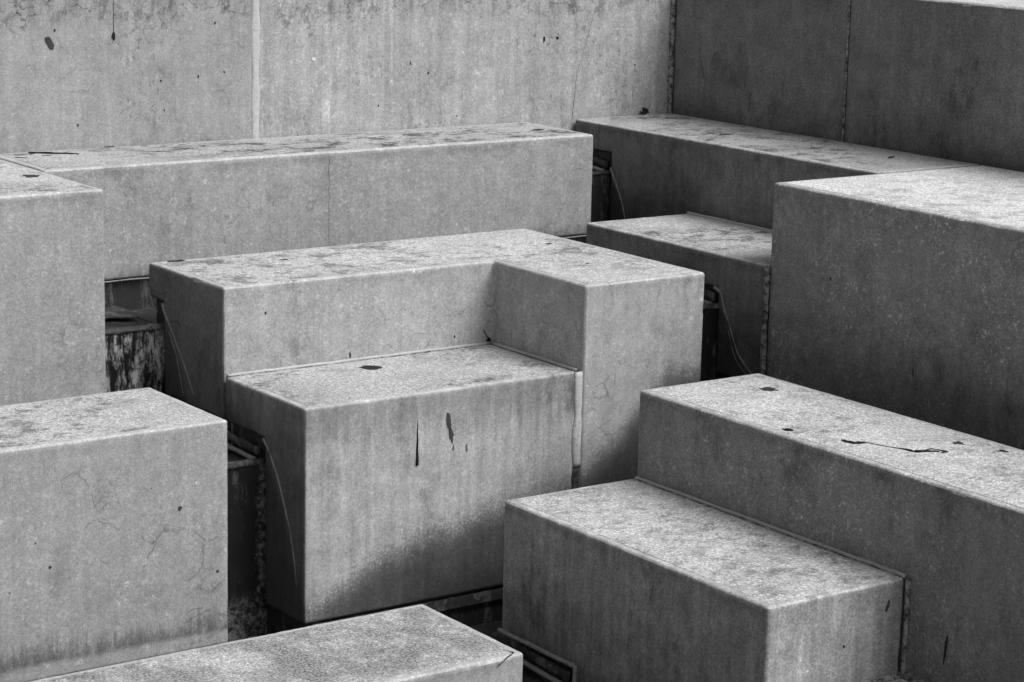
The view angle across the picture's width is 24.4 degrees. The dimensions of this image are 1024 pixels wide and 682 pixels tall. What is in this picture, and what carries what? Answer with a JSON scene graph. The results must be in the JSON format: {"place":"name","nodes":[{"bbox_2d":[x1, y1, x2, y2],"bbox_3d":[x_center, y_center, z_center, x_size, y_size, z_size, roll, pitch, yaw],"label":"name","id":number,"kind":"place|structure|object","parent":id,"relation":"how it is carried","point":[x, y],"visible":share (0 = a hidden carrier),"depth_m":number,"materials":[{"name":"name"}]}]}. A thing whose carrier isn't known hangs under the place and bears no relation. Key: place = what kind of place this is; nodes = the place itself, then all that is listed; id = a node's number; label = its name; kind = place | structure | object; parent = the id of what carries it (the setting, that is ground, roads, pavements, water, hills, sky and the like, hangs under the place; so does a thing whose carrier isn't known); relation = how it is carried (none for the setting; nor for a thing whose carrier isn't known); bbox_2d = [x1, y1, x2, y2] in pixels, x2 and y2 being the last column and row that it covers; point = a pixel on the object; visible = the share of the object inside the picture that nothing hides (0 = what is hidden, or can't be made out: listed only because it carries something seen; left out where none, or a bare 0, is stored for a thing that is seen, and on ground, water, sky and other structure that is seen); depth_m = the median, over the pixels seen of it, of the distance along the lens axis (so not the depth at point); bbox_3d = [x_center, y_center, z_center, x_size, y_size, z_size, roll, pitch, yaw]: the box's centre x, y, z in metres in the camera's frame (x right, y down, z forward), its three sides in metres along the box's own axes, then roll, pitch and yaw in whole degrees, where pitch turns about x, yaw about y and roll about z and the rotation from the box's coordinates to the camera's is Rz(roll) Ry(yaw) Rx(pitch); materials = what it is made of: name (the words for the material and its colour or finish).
{"place":"outdoors","nodes":[
{"label":"outdoors","id":0,"kind":"place"},
{"bbox_2d":[0,0,259,153],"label":"concrete block","id":1,"kind":"structure","parent":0,"point":[81,74],"depth_m":13.43,"materials":[{"name":"grey concrete"}]},
{"bbox_2d":[105,307,549,681],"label":"channel floor","id":2,"kind":"structure","parent":0,"point":[148,316],"depth_m":12.07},
{"bbox_2d":[105,322,169,395],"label":"concrete block","id":3,"kind":"structure","parent":2,"relation":"on","point":[134,357],"depth_m":12.27,"materials":[{"name":"concrete"}]},
{"bbox_2d":[227,430,266,641],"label":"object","id":4,"kind":"object","parent":2,"relation":"on","point":[246,542],"visible":0.35,"depth_m":11.66,"materials":[{"name":"black concrete"}]},
{"bbox_2d":[507,637,571,681],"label":"weir","id":5,"kind":"object","parent":2,"relation":"on","point":[555,669],"visible":0.81,"depth_m":11.30,"materials":[{"name":"black concrete"}]},
{"bbox_2d":[583,156,610,242],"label":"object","id":6,"kind":"object","parent":2,"relation":"on","point":[601,195],"visible":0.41,"depth_m":15.08,"materials":[{"name":"black concrete"}]},
{"bbox_2d":[700,289,718,381],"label":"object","id":7,"kind":"object","parent":2,"relation":"on","point":[709,342],"visible":0.25,"depth_m":13.13,"materials":[{"name":"concrete"}]},
{"bbox_2d":[259,0,676,137],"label":"concrete block","id":8,"kind":"structure","parent":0,"point":[336,66],"depth_m":14.73,"materials":[{"name":"grey concrete"}]},
{"bbox_2d":[673,0,851,141],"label":"concrete block","id":9,"kind":"structure","parent":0,"point":[778,65],"depth_m":14.96,"materials":[{"name":"grey concrete"}]},
{"bbox_2d":[860,671,927,681],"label":"concrete block","id":10,"kind":"structure","parent":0,"point":[898,676],"depth_m":10.35,"materials":[{"name":"grey concrete"}]},
{"bbox_2d":[844,0,1023,171],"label":"concrete block","id":11,"kind":"structure","parent":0,"point":[943,79],"depth_m":13.75,"materials":[{"name":"grey concrete"}]},
{"bbox_3d":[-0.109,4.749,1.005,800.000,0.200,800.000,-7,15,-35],"label":"ground","id":12,"kind":"structure","parent":0,"visible":0},
{"bbox_2d":[0,159,105,405],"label":"concrete block","id":13,"kind":"structure","parent":12,"relation":"on","point":[52,319],"depth_m":11.80,"materials":[{"name":"grey concrete"}]},
{"bbox_2d":[0,387,227,681],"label":"concrete block","id":14,"kind":"structure","parent":12,"relation":"on","point":[113,528],"depth_m":10.76,"materials":[{"name":"grey concrete"}]},
{"bbox_2d":[29,604,522,681],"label":"concrete block","id":15,"kind":"structure","parent":12,"relation":"on","point":[419,643],"depth_m":10.50,"materials":[{"name":"grey concrete"}]},
{"bbox_2d":[0,122,592,318],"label":"concrete block","id":16,"kind":"structure","parent":12,"relation":"on","point":[181,201],"depth_m":13.51,"materials":[{"name":"grey concrete"}]},
{"bbox_2d":[223,342,582,634],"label":"concrete block","id":17,"kind":"structure","parent":12,"relation":"on","point":[396,481],"depth_m":11.71,"materials":[{"name":"grey concrete"}]},
{"bbox_2d":[148,228,703,487],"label":"concrete block","id":18,"kind":"structure","parent":12,"relation":"on","point":[621,331],"depth_m":12.31,"materials":[{"name":"grey concrete"}]},
{"bbox_2d":[586,211,771,378],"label":"concrete block","id":19,"kind":"structure","parent":12,"relation":"on","point":[730,260],"depth_m":13.16,"materials":[{"name":"grey concrete"}]},
{"bbox_2d":[497,476,910,681],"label":"concrete block","id":20,"kind":"structure","parent":12,"relation":"on","point":[637,579],"depth_m":10.60,"materials":[{"name":"grey concrete"}]},
{"bbox_2d":[576,113,978,228],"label":"concrete block","id":21,"kind":"structure","parent":12,"relation":"on","point":[665,164],"depth_m":14.38,"materials":[{"name":"grey concrete"}]},
{"bbox_2d":[639,107,648,114],"bbox_3d":[0.878,-1.512,15.608,0.084,0.053,0.042,-7,15,-35],"label":"leaf clump","id":22,"kind":"object","parent":21,"relation":"on","point":[644,111],"visible":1,"depth_m":15.61,"materials":[{"name":"black plant"}]},
{"bbox_2d":[637,373,1023,681],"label":"concrete block","id":23,"kind":"structure","parent":12,"relation":"on","point":[934,513],"depth_m":10.61,"materials":[{"name":"grey concrete"}]},
{"bbox_2d":[766,165,1023,449],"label":"concrete block","id":24,"kind":"structure","parent":12,"relation":"on","point":[901,293],"depth_m":12.00,"materials":[{"name":"grey concrete"}]}
]}

